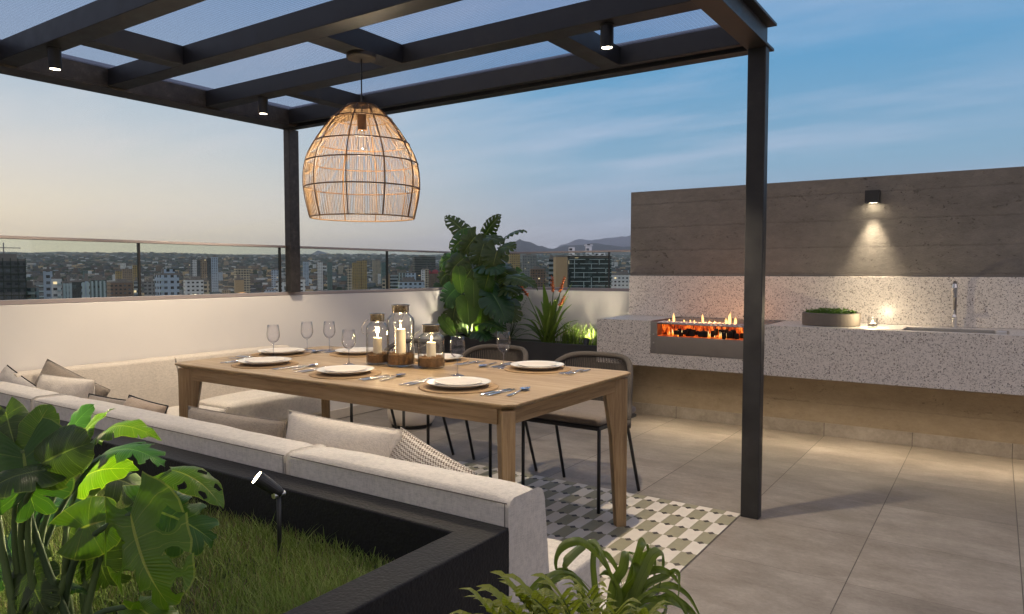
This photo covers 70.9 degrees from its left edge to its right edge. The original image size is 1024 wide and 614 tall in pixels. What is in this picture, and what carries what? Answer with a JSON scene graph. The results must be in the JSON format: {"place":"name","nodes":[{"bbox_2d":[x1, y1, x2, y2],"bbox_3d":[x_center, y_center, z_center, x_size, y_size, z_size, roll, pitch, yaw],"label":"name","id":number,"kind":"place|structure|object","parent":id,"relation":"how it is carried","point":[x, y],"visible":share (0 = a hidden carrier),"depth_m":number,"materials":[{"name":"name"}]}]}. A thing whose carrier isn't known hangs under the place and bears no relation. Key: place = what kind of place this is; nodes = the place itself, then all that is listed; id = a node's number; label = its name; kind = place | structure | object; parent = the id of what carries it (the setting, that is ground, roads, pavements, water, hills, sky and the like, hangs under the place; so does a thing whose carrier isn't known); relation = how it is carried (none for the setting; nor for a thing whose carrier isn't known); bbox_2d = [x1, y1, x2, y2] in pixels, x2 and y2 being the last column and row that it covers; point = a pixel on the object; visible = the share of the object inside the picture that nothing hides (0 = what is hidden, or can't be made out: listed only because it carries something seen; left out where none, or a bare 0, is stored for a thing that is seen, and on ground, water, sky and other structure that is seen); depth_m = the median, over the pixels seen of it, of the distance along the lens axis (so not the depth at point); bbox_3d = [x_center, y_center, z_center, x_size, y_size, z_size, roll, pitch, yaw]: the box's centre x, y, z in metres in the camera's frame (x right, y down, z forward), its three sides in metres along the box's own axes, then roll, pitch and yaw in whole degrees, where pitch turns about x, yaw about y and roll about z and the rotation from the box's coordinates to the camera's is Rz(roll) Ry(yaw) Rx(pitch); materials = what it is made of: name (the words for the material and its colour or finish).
{"place":"outdoors","nodes":[
{"label":"outdoors","id":0,"kind":"place"},
{"bbox_2d":[4,252,629,280],"bbox_3d":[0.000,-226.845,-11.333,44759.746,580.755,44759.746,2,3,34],"label":"ground","id":1,"kind":"structure","parent":0,"point":[269,262],"depth_m":6952.27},
{"bbox_2d":[0,243,26,299],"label":"construction tower","id":2,"kind":"structure","parent":1,"relation":"on","point":[13,285],"depth_m":345.68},
{"bbox_2d":[26,281,38,298],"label":"apartment block","id":3,"kind":"structure","parent":1,"relation":"on","point":[32,292],"depth_m":357.71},
{"bbox_2d":[33,276,43,298],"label":"apartment block","id":4,"kind":"structure","parent":1,"relation":"on","point":[38,282],"depth_m":434.71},
{"bbox_2d":[43,266,51,298],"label":"apartment block","id":5,"kind":"structure","parent":1,"relation":"on","point":[47,274],"depth_m":369.48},
{"bbox_2d":[51,271,61,298],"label":"apartment block","id":6,"kind":"structure","parent":1,"relation":"on","point":[56,282],"depth_m":371.63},
{"bbox_2d":[62,275,71,297],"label":"apartment block","id":7,"kind":"structure","parent":1,"relation":"on","point":[67,289],"depth_m":408.13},
{"bbox_2d":[72,276,81,297],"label":"apartment block","id":8,"kind":"structure","parent":1,"relation":"on","point":[76,289],"depth_m":427.78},
{"bbox_2d":[81,274,89,297],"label":"apartment block","id":9,"kind":"structure","parent":1,"relation":"on","point":[85,285],"depth_m":404.16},
{"bbox_2d":[90,275,106,297],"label":"apartment block","id":10,"kind":"structure","parent":1,"relation":"on","point":[98,286],"depth_m":424.71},
{"bbox_2d":[107,279,132,296],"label":"apartment block","id":11,"kind":"structure","parent":1,"relation":"on","point":[120,288],"depth_m":615.90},
{"bbox_2d":[122,267,132,280],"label":"apartment block","id":12,"kind":"structure","parent":1,"relation":"on","point":[127,273],"depth_m":1366.21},
{"bbox_2d":[144,277,153,295],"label":"apartment block","id":13,"kind":"structure","parent":1,"relation":"on","point":[149,288],"depth_m":607.17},
{"bbox_2d":[155,269,178,295],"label":"apartment block","id":14,"kind":"structure","parent":1,"relation":"on","point":[166,281],"depth_m":397.23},
{"bbox_2d":[183,276,204,294],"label":"apartment block","id":15,"kind":"structure","parent":1,"relation":"on","point":[192,285],"depth_m":585.82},
{"bbox_2d":[200,258,206,278],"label":"apartment block","id":16,"kind":"structure","parent":1,"relation":"on","point":[203,263],"depth_m":1377.21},
{"bbox_2d":[207,256,211,291],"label":"apartment block","id":17,"kind":"structure","parent":1,"relation":"on","point":[209,271],"depth_m":1381.13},
{"bbox_2d":[210,255,217,291],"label":"apartment block","id":18,"kind":"structure","parent":1,"relation":"on","point":[214,269],"depth_m":1384.96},
{"bbox_2d":[234,274,243,292],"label":"apartment block","id":19,"kind":"structure","parent":1,"relation":"on","point":[238,284],"depth_m":523.83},
{"bbox_2d":[234,266,250,292],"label":"apartment block","id":20,"kind":"structure","parent":1,"relation":"on","point":[243,272],"depth_m":938.09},
{"bbox_2d":[271,268,277,288],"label":"apartment block","id":21,"kind":"structure","parent":1,"relation":"on","point":[274,274],"depth_m":1043.76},
{"bbox_2d":[303,260,308,285],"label":"apartment block","id":22,"kind":"structure","parent":1,"relation":"on","point":[306,269],"depth_m":1632.88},
{"bbox_2d":[0,252,630,295],"bbox_3d":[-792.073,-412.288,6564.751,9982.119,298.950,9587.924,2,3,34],"label":"distant houses","id":23,"kind":"structure","parent":1,"relation":"on","point":[104,266],"depth_m":3400.36,"materials":[{"name":"concrete"}]},
{"bbox_2d":[2,252,629,294],"bbox_3d":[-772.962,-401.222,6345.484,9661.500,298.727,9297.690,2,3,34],"label":"distant trees","id":24,"kind":"object","parent":1,"relation":"on","point":[182,288],"visible":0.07,"depth_m":3989.30,"materials":[{"name":"plant"}]},
{"bbox_2d":[317,260,322,289],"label":"apartment block","id":25,"kind":"structure","parent":1,"relation":"on","point":[320,273],"depth_m":1545.01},
{"bbox_2d":[327,261,332,289],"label":"apartment block","id":26,"kind":"structure","parent":1,"relation":"on","point":[329,276],"depth_m":1598.12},
{"bbox_2d":[347,265,351,289],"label":"apartment block","id":27,"kind":"structure","parent":1,"relation":"on","point":[349,277],"depth_m":877.25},
{"bbox_2d":[352,261,356,289],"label":"apartment block","id":28,"kind":"structure","parent":1,"relation":"on","point":[354,275],"depth_m":1464.11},
{"bbox_2d":[356,259,360,289],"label":"apartment block","id":29,"kind":"structure","parent":1,"relation":"on","point":[358,274],"depth_m":1465.79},
{"bbox_2d":[361,259,366,289],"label":"apartment block","id":30,"kind":"structure","parent":1,"relation":"on","point":[363,274],"depth_m":1467.94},
{"bbox_2d":[372,259,379,283],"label":"apartment block","id":31,"kind":"structure","parent":1,"relation":"on","point":[375,267],"depth_m":1864.88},
{"bbox_2d":[390,272,397,288],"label":"apartment block","id":32,"kind":"structure","parent":1,"relation":"on","point":[393,280],"depth_m":690.44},
{"bbox_2d":[398,277,423,288],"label":"apartment block","id":33,"kind":"structure","parent":1,"relation":"on","point":[408,282],"depth_m":515.62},
{"bbox_2d":[412,255,435,279],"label":"building","id":34,"kind":"structure","parent":1,"relation":"on","point":[420,262],"depth_m":1287.50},
{"bbox_2d":[429,269,440,287],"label":"apartment block","id":35,"kind":"structure","parent":1,"relation":"on","point":[433,275],"depth_m":1127.18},
{"bbox_2d":[508,251,519,273],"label":"apartment block","id":36,"kind":"structure","parent":1,"relation":"on","point":[514,260],"depth_m":1248.22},
{"bbox_2d":[522,253,535,286],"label":"apartment block","id":37,"kind":"structure","parent":1,"relation":"on","point":[528,261],"depth_m":1496.81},
{"bbox_2d":[530,266,545,286],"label":"apartment block","id":38,"kind":"structure","parent":1,"relation":"on","point":[537,274],"depth_m":898.71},
{"bbox_2d":[553,255,567,286],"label":"stair tower","id":39,"kind":"structure","parent":1,"relation":"on","point":[559,268],"depth_m":423.57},
{"bbox_2d":[567,244,613,287],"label":"office block","id":40,"kind":"structure","parent":1,"relation":"on","point":[588,270],"depth_m":426.79,"materials":[{"name":"glass"}]},
{"bbox_2d":[611,272,629,287],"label":"apartment block","id":41,"kind":"structure","parent":1,"relation":"on","point":[619,279],"depth_m":632.45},
{"bbox_2d":[0,0,1023,254],"label":"sky","id":42,"kind":"structure","parent":0,"point":[858,88],"materials":[{"name":"blue"}]},
{"bbox_2d":[506,239,630,254],"bbox_3d":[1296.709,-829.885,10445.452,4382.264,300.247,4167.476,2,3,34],"label":"hills","id":43,"kind":"structure","parent":0,"point":[523,246],"depth_m":9725.16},
{"bbox_2d":[557,235,630,247],"bbox_3d":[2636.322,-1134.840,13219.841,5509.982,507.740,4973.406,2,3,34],"label":"hills","id":44,"kind":"structure","parent":0,"point":[622,241],"depth_m":12727.36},
{"bbox_2d":[455,460,739,613],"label":"patterned floor","id":45,"kind":"structure","parent":0,"point":[680,535],"depth_m":3.58,"materials":[{"name":"tile"}]},
{"bbox_2d":[0,345,599,613],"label":"corner sofa","id":46,"kind":"object","parent":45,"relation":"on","point":[518,510],"visible":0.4,"depth_m":2.37,"materials":[{"name":"fabric"}]},
{"bbox_2d":[0,365,36,387],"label":"throw pillow","id":47,"kind":"object","parent":46,"relation":"on","point":[7,374],"visible":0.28,"depth_m":3.96,"materials":[{"name":"grey fabric"}]},
{"bbox_2d":[36,374,95,398],"bbox_3d":[-2.365,0.517,3.784,0.382,0.302,0.169,3,-7,17],"label":"throw pillow","id":48,"kind":"object","parent":46,"relation":"on","point":[80,387],"visible":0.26,"depth_m":3.74,"materials":[{"name":"beige fabric"}]},
{"bbox_2d":[34,359,109,396],"bbox_3d":[-2.502,0.530,4.010,0.422,0.342,0.162,24,-8,6],"label":"throw pillow","id":49,"kind":"object","parent":46,"relation":"on","point":[50,367],"visible":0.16,"depth_m":4.01,"materials":[{"name":"beige fabric"}]},
{"bbox_2d":[88,393,125,404],"bbox_3d":[-1.970,0.587,3.479,0.404,0.305,0.130,2,-11,31],"label":"throw pillow","id":50,"kind":"object","parent":46,"relation":"on","point":[107,399],"visible":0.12,"depth_m":3.50,"materials":[{"name":"beige fabric"}]},
{"bbox_2d":[123,395,168,413],"bbox_3d":[-1.730,0.577,3.316,0.344,0.304,0.153,5,-15,35],"label":"throw pillow","id":51,"kind":"object","parent":46,"relation":"on","point":[134,401],"visible":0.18,"depth_m":3.30,"materials":[{"name":"beige fabric"}]},
{"bbox_2d":[188,406,285,437],"bbox_3d":[-1.126,0.607,2.888,0.622,0.363,0.139,1,-3,33],"label":"throw pillow","id":52,"kind":"object","parent":46,"relation":"on","point":[272,427],"visible":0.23,"depth_m":2.83,"materials":[{"name":"beige fabric"}]},
{"bbox_2d":[286,410,401,456],"bbox_3d":[-0.624,0.602,2.569,0.562,0.403,0.180,3,-2,32],"label":"throw pillow","id":53,"kind":"object","parent":46,"relation":"on","point":[339,434],"visible":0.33,"depth_m":2.51,"materials":[{"name":"beige fabric"}]},
{"bbox_2d":[389,427,477,474],"bbox_3d":[-0.316,0.641,2.401,0.342,0.362,0.203,24,3,29],"label":"throw pillow","id":54,"kind":"object","parent":46,"relation":"on","point":[409,447],"visible":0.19,"depth_m":2.37,"materials":[{"name":"fabric"}]},
{"bbox_2d":[350,338,453,454],"bbox_3d":[-0.730,0.620,4.820,0.556,0.778,0.512,2,3,34],"label":"dining chair","id":55,"kind":"object","parent":45,"relation":"on","point":[439,345],"visible":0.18,"depth_m":4.99,"materials":[{"name":"black metal"}]},
{"bbox_2d":[387,409,434,428],"bbox_3d":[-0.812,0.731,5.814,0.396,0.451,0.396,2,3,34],"label":"seat","id":56,"kind":"object","parent":55,"relation":"attached to","point":[415,420],"visible":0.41,"depth_m":5.66,"materials":[{"name":"beige fabric"}]},
{"bbox_2d":[175,346,630,526],"bbox_3d":[-0.615,0.686,3.696,2.200,0.760,1.075,2,3,34],"label":"dining table","id":57,"kind":"object","parent":45,"relation":"on","point":[543,394],"visible":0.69,"depth_m":3.31,"materials":[{"name":"brown wood"}]},
{"bbox_2d":[231,361,298,368],"bbox_3d":[-1.294,0.300,3.770,0.338,0.004,0.338,2,3,34],"label":"placemat","id":58,"kind":"object","parent":57,"relation":"on","point":[248,366],"visible":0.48,"depth_m":3.70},
{"bbox_2d":[238,357,291,365],"bbox_3d":[-1.294,0.286,3.769,0.272,0.022,0.272,2,3,34],"label":"dinner plate","id":59,"kind":"object","parent":58,"relation":"on","point":[265,364],"visible":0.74,"depth_m":3.70,"materials":[{"name":"ceramic"}]},
{"bbox_2d":[245,357,284,362],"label":"side plate","id":60,"kind":"object","parent":59,"relation":"on","point":[264,360],"visible":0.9,"depth_m":3.80,"materials":[{"name":"ceramic"}]},
{"bbox_2d":[251,351,310,356],"bbox_3d":[-1.357,0.277,4.234,0.338,0.004,0.338,2,3,34],"label":"placemat","id":61,"kind":"object","parent":57,"relation":"on","point":[301,353],"visible":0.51,"depth_m":4.14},
{"bbox_2d":[257,347,304,354],"bbox_3d":[-1.357,0.263,4.233,0.272,0.022,0.272,2,3,34],"label":"dinner plate","id":62,"kind":"object","parent":61,"relation":"on","point":[280,353],"visible":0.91,"depth_m":4.16,"materials":[{"name":"ceramic"}]},
{"bbox_2d":[309,370,381,378],"bbox_3d":[-0.793,0.317,3.423,0.338,0.004,0.338,2,3,34],"label":"placemat","id":63,"kind":"object","parent":57,"relation":"on","point":[321,375],"visible":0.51,"depth_m":3.35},
{"bbox_2d":[316,365,373,375],"bbox_3d":[-0.793,0.304,3.422,0.272,0.022,0.272,2,3,34],"label":"dinner plate","id":64,"kind":"object","parent":63,"relation":"on","point":[322,370],"visible":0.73,"depth_m":3.37,"materials":[{"name":"ceramic"}]},
{"bbox_2d":[324,366,366,371],"bbox_3d":[-0.793,0.300,3.422,0.198,0.014,0.198,2,3,34],"label":"side plate","id":65,"kind":"object","parent":64,"relation":"on","point":[345,369],"visible":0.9,"depth_m":3.45,"materials":[{"name":"ceramic"}]},
{"bbox_2d":[329,351,386,356],"bbox_3d":[-0.909,0.276,4.251,0.338,0.004,0.338,2,3,34],"label":"placemat","id":66,"kind":"object","parent":57,"relation":"on","point":[337,354],"visible":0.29,"depth_m":4.14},
{"bbox_2d":[335,347,372,354],"bbox_3d":[-0.909,0.263,4.250,0.272,0.022,0.272,2,3,34],"label":"dinner plate","id":67,"kind":"object","parent":66,"relation":"on","point":[351,353],"visible":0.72,"depth_m":4.17,"materials":[{"name":"ceramic"}]},
{"bbox_2d":[361,313,386,362],"bbox_3d":[-0.710,0.166,3.789,0.120,0.266,0.122,2,3,34],"label":"glass lantern","id":68,"kind":"object","parent":57,"relation":"on","point":[372,357],"visible":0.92,"depth_m":3.75,"materials":[{"name":"brown"}]},
{"bbox_2d":[373,332,381,354],"bbox_3d":[-0.709,0.193,3.792,0.047,0.136,0.047,2,3,34],"label":"pillar candle","id":69,"kind":"object","parent":68,"relation":"in","point":[377,344],"visible":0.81,"depth_m":3.77,"materials":[{"name":"wax"}]},
{"bbox_2d":[387,304,414,366],"bbox_3d":[-0.576,0.145,3.709,0.142,0.316,0.145,2,3,34],"label":"glass lantern","id":70,"kind":"object","parent":57,"relation":"on","point":[395,358],"visible":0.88,"depth_m":3.67,"materials":[{"name":"brown"}]},
{"bbox_2d":[396,323,405,354],"bbox_3d":[-0.575,0.166,3.712,0.052,0.178,0.052,2,3,34],"label":"pillar candle","id":71,"kind":"object","parent":70,"relation":"on","point":[400,340],"visible":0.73,"depth_m":3.69,"materials":[{"name":"wax"}]},
{"bbox_2d":[412,324,443,366],"bbox_3d":[-0.409,0.197,3.636,0.136,0.220,0.138,2,3,34],"label":"glass lantern","id":72,"kind":"object","parent":57,"relation":"on","point":[432,361],"visible":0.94,"depth_m":3.60,"materials":[{"name":"brown"}]},
{"bbox_2d":[427,336,435,357],"bbox_3d":[-0.409,0.204,3.638,0.047,0.124,0.047,2,3,34],"label":"pillar candle","id":73,"kind":"object","parent":72,"relation":"in","point":[431,349],"visible":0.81,"depth_m":3.62,"materials":[{"name":"wax"}]},
{"bbox_2d":[414,358,468,364],"bbox_3d":[-0.403,0.292,3.928,0.338,0.004,0.338,2,3,34],"label":"placemat","id":74,"kind":"object","parent":57,"relation":"on","point":[460,360],"visible":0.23,"depth_m":3.87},
{"bbox_2d":[419,383,498,393],"bbox_3d":[-0.224,0.337,3.033,0.338,0.004,0.338,2,3,34],"label":"placemat","id":75,"kind":"object","parent":57,"relation":"on","point":[426,387],"visible":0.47,"depth_m":2.95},
{"bbox_2d":[427,376,490,388],"bbox_3d":[-0.224,0.323,3.032,0.272,0.022,0.272,2,3,34],"label":"dinner plate","id":76,"kind":"object","parent":75,"relation":"on","point":[434,383],"visible":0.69,"depth_m":3.02,"materials":[{"name":"ceramic"}]},
{"bbox_2d":[435,378,481,385],"bbox_3d":[-0.224,0.319,3.032,0.198,0.014,0.198,2,3,34],"label":"side plate","id":77,"kind":"object","parent":76,"relation":"on","point":[458,381],"visible":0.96,"depth_m":3.05,"materials":[{"name":"ceramic"}]},
{"bbox_2d":[504,366,570,373],"bbox_3d":[0.126,0.309,3.596,0.338,0.004,0.338,2,3,34],"label":"placemat","id":78,"kind":"object","parent":57,"relation":"on","point":[553,370],"visible":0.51,"depth_m":3.52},
{"bbox_2d":[510,361,563,369],"bbox_3d":[0.126,0.295,3.595,0.272,0.022,0.272,2,3,34],"label":"dinner plate","id":79,"kind":"object","parent":78,"relation":"on","point":[515,364],"visible":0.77,"depth_m":3.53,"materials":[{"name":"ceramic"}]},
{"bbox_2d":[518,361,556,366],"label":"side plate","id":80,"kind":"object","parent":79,"relation":"on","point":[536,364],"visible":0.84,"depth_m":3.63,"materials":[{"name":"ceramic"}]},
{"bbox_2d":[426,344,537,477],"bbox_3d":[-0.178,0.640,4.423,0.556,0.778,0.512,2,3,34],"label":"dining chair","id":81,"kind":"object","parent":45,"relation":"on","point":[522,353],"visible":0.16,"depth_m":4.57,"materials":[{"name":"black metal"}]},
{"bbox_2d":[521,351,639,513],"bbox_3d":[0.392,0.660,4.016,0.556,0.778,0.512,2,3,34],"label":"dining chair","id":82,"kind":"object","parent":45,"relation":"on","point":[589,415],"visible":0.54,"depth_m":3.93,"materials":[{"name":"black metal"}]},
{"bbox_2d":[336,408,1023,613],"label":"terrace floor","id":83,"kind":"structure","parent":0,"point":[844,526],"depth_m":3.77,"materials":[{"name":"tile"}]},
{"bbox_2d":[0,290,462,418],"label":"parapet wall","id":84,"kind":"structure","parent":83,"relation":"on","point":[34,336],"depth_m":5.03,"materials":[{"name":"white paint"}]},
{"bbox_2d":[0,235,450,304],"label":"glass railing","id":85,"kind":"object","parent":84,"relation":"on","point":[77,300],"visible":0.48,"depth_m":4.96,"materials":[{"name":"glass"}]},
{"bbox_2d":[0,405,508,613],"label":"black planter","id":86,"kind":"object","parent":83,"relation":"on","point":[439,563],"visible":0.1,"depth_m":1.89,"materials":[{"name":"metal"}]},
{"bbox_2d":[0,397,223,613],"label":"monstera plant","id":87,"kind":"object","parent":86,"relation":"in","point":[43,451],"visible":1,"depth_m":1.37,"materials":[{"name":"green plant"}]},
{"bbox_2d":[0,473,407,613],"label":"grass","id":88,"kind":"structure","parent":86,"relation":"in","point":[315,575],"depth_m":1.85,"materials":[{"name":"plant"}]},
{"bbox_2d":[252,471,285,562],"bbox_3d":[-0.656,0.573,1.946,0.086,0.261,0.040,-1,3,-14],"label":"garden spotlight","id":89,"kind":"object","parent":86,"relation":"in","point":[266,483],"visible":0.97,"depth_m":1.94,"materials":[{"name":"black metal"}]},
{"bbox_2d":[0,0,776,519],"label":"pergola","id":90,"kind":"object","parent":83,"relation":"on","point":[738,28],"visible":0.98,"depth_m":3.65,"materials":[{"name":"metal"}]},
{"bbox_2d":[46,46,61,70],"bbox_3d":[-2.282,-1.238,3.587,0.068,0.104,0.068,2,3,34],"label":"downlight","id":91,"kind":"object","parent":90,"relation":"attached to","point":[54,55],"visible":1,"depth_m":3.56,"materials":[{"name":"black metal"}]},
{"bbox_2d":[257,96,268,114],"bbox_3d":[-1.595,-1.289,4.606,0.068,0.104,0.068,2,3,34],"label":"downlight","id":92,"kind":"object","parent":90,"relation":"attached to","point":[262,105],"visible":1,"depth_m":4.58,"materials":[{"name":"black metal"}]},
{"bbox_2d":[302,50,419,221],"bbox_3d":[-0.773,-0.877,3.705,0.595,0.838,0.595,2,3,34],"label":"pendant lamp","id":93,"kind":"object","parent":90,"relation":"hanging from","point":[360,114],"visible":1,"depth_m":3.61,"materials":[{"name":"beige wicker"}]},
{"bbox_2d":[599,22,614,49],"bbox_3d":[0.428,-1.221,3.243,0.068,0.104,0.068,2,3,34],"label":"downlight","id":94,"kind":"object","parent":90,"relation":"attached to","point":[606,35],"visible":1,"depth_m":3.22,"materials":[{"name":"black metal"}]},
{"bbox_2d":[443,334,618,400],"bbox_3d":[0.277,0.604,6.950,1.926,0.600,0.628,2,3,34],"label":"black planter","id":95,"kind":"object","parent":83,"relation":"on","point":[538,350],"visible":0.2,"depth_m":6.64,"materials":[{"name":"metal"}]},
{"bbox_2d":[438,265,488,337],"bbox_3d":[-0.553,-0.023,7.018,0.767,0.764,0.438,2,3,34],"label":"cactus","id":96,"kind":"object","parent":95,"relation":"in","point":[469,310],"visible":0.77,"depth_m":6.84,"materials":[{"name":"green plant"}]},
{"bbox_2d":[433,214,537,341],"bbox_3d":[-0.260,-0.281,6.994,1.518,1.280,0.757,2,3,34],"label":"tall monstera","id":97,"kind":"object","parent":95,"relation":"in","point":[500,281],"visible":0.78,"depth_m":6.75,"materials":[{"name":"green plant"}]},
{"bbox_2d":[489,298,527,339],"bbox_3d":[-0.002,0.132,6.909,0.503,0.452,0.206,2,3,34],"label":"fern palm","id":98,"kind":"object","parent":95,"relation":"in","point":[511,332],"visible":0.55,"depth_m":6.94,"materials":[{"name":"green plant"}]},
{"bbox_2d":[515,275,576,342],"bbox_3d":[0.314,0.033,6.772,0.899,0.663,0.276,2,3,34],"label":"red flowering plant","id":99,"kind":"object","parent":95,"relation":"in","point":[549,322],"visible":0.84,"depth_m":6.75,"materials":[{"name":"green plant"}]},
{"bbox_2d":[555,321,596,345],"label":"ornamental grass","id":100,"kind":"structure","parent":95,"relation":"in","point":[566,338],"depth_m":6.63,"materials":[{"name":"green plant"}]},
{"bbox_2d":[486,289,628,342],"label":"parapet wall","id":101,"kind":"structure","parent":83,"relation":"on","point":[586,307],"depth_m":7.06,"materials":[{"name":"white paint"}]},
{"bbox_2d":[505,250,630,290],"bbox_3d":[0.621,-0.361,7.135,2.360,0.390,0.060,2,3,34],"label":"glass railing","id":102,"kind":"object","parent":101,"relation":"on","point":[589,289],"visible":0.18,"depth_m":7.03,"materials":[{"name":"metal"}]},
{"bbox_2d":[450,570,673,613],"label":"palm plant","id":103,"kind":"object","parent":83,"relation":"on","point":[536,602],"visible":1,"depth_m":1.00,"materials":[{"name":"green plant"}]},
{"bbox_2d":[529,537,699,613],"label":"lily plant","id":104,"kind":"object","parent":83,"relation":"on","point":[637,584],"visible":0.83,"depth_m":1.16,"materials":[{"name":"green plant"}]},
{"bbox_2d":[630,166,1023,459],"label":"concrete wall","id":105,"kind":"structure","parent":0,"point":[965,223],"depth_m":5.32,"materials":[{"name":"concrete"}]},
{"bbox_2d":[597,315,1023,395],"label":"kitchen counter","id":106,"kind":"object","parent":105,"relation":"attached to","point":[985,360],"visible":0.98,"depth_m":4.73,"materials":[{"name":"stone"}]},
{"bbox_2d":[650,317,784,358],"bbox_3d":[1.593,0.189,5.561,0.858,0.333,0.610,2,3,34],"label":"linear fireplace","id":107,"kind":"object","parent":106,"relation":"in","point":[707,337],"visible":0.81,"depth_m":5.42,"materials":[{"name":"metal"}]},
{"bbox_2d":[802,308,860,326],"bbox_3d":[2.269,0.064,5.113,0.380,0.124,0.380,2,3,34],"label":"planter bowl","id":108,"kind":"object","parent":106,"relation":"on","point":[834,317],"visible":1,"depth_m":4.97,"materials":[{"name":"stone"}]},
{"bbox_2d":[951,281,957,326],"bbox_3d":[2.980,-0.018,4.840,0.038,0.318,0.147,2,3,34],"label":"faucet","id":109,"kind":"object","parent":106,"relation":"on","point":[954,290],"visible":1,"depth_m":4.87,"materials":[{"name":"silver metal"}]},
{"bbox_2d":[629,276,1023,328],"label":"backsplash","id":110,"kind":"object","parent":105,"relation":"attached to","point":[990,302],"visible":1,"depth_m":5.29,"materials":[{"name":"stone"}]},
{"bbox_2d":[865,190,880,203],"bbox_3d":[2.595,-0.791,5.168,0.092,0.090,0.096,2,3,34],"label":"wall lamp","id":111,"kind":"object","parent":105,"relation":"attached to","point":[872,196],"visible":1,"depth_m":5.13,"materials":[{"name":"black metal"}]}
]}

